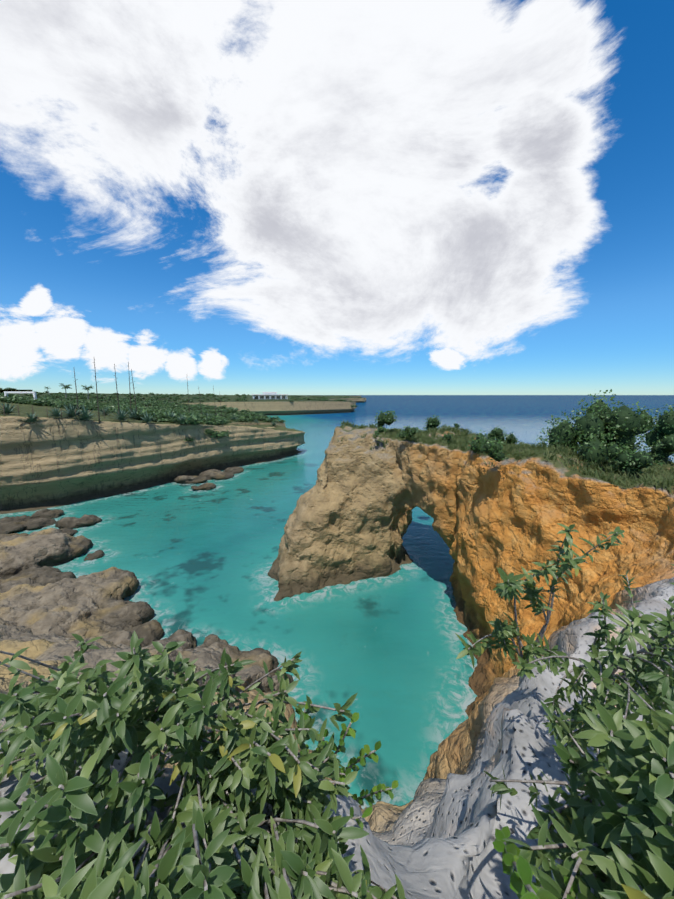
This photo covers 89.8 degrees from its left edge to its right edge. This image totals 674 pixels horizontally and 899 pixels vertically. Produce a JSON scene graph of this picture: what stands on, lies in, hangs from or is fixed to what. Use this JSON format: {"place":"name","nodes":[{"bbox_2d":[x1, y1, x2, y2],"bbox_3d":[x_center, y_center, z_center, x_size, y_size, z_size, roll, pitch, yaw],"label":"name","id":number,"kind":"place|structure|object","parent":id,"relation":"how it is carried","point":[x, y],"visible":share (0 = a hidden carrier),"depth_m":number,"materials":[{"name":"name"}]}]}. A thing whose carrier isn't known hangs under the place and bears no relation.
{"place":"outdoors","nodes":[
{"label":"outdoors","id":0,"kind":"place"},
{"bbox_2d":[45,383,93,398],"bbox_3d":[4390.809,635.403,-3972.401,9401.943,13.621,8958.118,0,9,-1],"label":"palm tree","id":1,"kind":"object","parent":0,"point":[67,387],"depth_m":198.23,"materials":[{"name":"green plant"}]},
{"bbox_2d":[0,387,359,440],"bbox_3d":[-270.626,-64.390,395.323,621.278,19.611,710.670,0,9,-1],"label":"scrub bush","id":2,"kind":"object","parent":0,"point":[188,415],"depth_m":89.50,"materials":[{"name":"green plant"}]},
{"bbox_2d":[0,395,673,808],"bbox_3d":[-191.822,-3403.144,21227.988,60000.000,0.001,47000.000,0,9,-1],"label":"sea","id":3,"kind":"structure","parent":0,"point":[386,649],"depth_m":21.39,"materials":[{"name":"liquid"}]},
{"bbox_2d":[0,466,278,671],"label":"boulder","id":4,"kind":"object","parent":3,"relation":"in","point":[40,594],"visible":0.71,"depth_m":18.84,"materials":[{"name":"brown stone"}]},
{"bbox_2d":[0,402,304,513],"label":"cliff rock","id":5,"kind":"object","parent":3,"relation":"in","point":[48,462],"visible":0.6,"depth_m":40.51,"materials":[{"name":"beige stone"}]},
{"bbox_2d":[3,359,221,422],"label":"agave stalks","id":6,"kind":"object","parent":5,"relation":"on","point":[117,397],"visible":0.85,"depth_m":42.45,"materials":[{"name":"brown plant"}]},
{"bbox_2d":[0,402,275,425],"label":"agave plants","id":7,"kind":"object","parent":5,"relation":"on","point":[70,412],"visible":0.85,"depth_m":38.34,"materials":[{"name":"green plant"}]},
{"bbox_2d":[0,389,365,426],"bbox_3d":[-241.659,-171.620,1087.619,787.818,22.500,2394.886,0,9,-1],"label":"headland","id":8,"kind":"structure","parent":3,"relation":"in","point":[273,407],"depth_m":216.75,"materials":[{"name":"beige stone"}]},
{"bbox_2d":[4,391,36,399],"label":"white portal frame","id":9,"kind":"object","parent":8,"relation":"on","point":[33,392],"visible":0.59,"depth_m":130.60,"materials":[{"name":"white paint"}]},
{"bbox_2d":[0,618,293,705],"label":"shore rock","id":10,"kind":"object","parent":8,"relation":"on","point":[53,649],"visible":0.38,"depth_m":7.50,"materials":[{"name":"brown stone"}]},
{"bbox_2d":[251,392,287,398],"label":"white house","id":11,"kind":"structure","parent":8,"relation":"on","point":[269,394],"depth_m":254.06,"materials":[{"name":"white paint"}]},
{"bbox_2d":[255,396,284,398],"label":"building windows","id":12,"kind":"structure","parent":11,"relation":"attached to","point":[267,397],"depth_m":254.01,"materials":[{"name":"black glass"}]},
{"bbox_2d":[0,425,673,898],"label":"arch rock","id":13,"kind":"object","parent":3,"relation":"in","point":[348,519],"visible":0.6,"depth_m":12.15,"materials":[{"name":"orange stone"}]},
{"bbox_2d":[0,478,673,898],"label":"branches","id":14,"kind":"object","parent":13,"relation":"on","point":[144,846],"visible":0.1,"depth_m":1.33,"materials":[{"name":"plant"}]},
{"bbox_2d":[0,523,673,898],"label":"shrub leaves","id":15,"kind":"object","parent":14,"relation":"attached to","point":[632,755],"visible":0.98,"depth_m":1.15,"materials":[{"name":"green plant"}]},
{"bbox_2d":[284,701,595,898],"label":"round leaf plant","id":16,"kind":"object","parent":14,"relation":"attached to","point":[524,873],"visible":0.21,"depth_m":1.06,"materials":[{"name":"green plant"}]},
{"bbox_2d":[337,421,673,511],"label":"grass tufts","id":17,"kind":"object","parent":13,"relation":"on","point":[624,480],"visible":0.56,"depth_m":15.40,"materials":[{"name":"green plant"}]},
{"bbox_2d":[0,0,673,394],"label":"sky","id":18,"kind":"structure","parent":0,"point":[230,197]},
{"bbox_2d":[373,389,673,475],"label":"bushes","id":19,"kind":"object","parent":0,"point":[586,422],"depth_m":15.71,"materials":[{"name":"green plant"}]}
]}

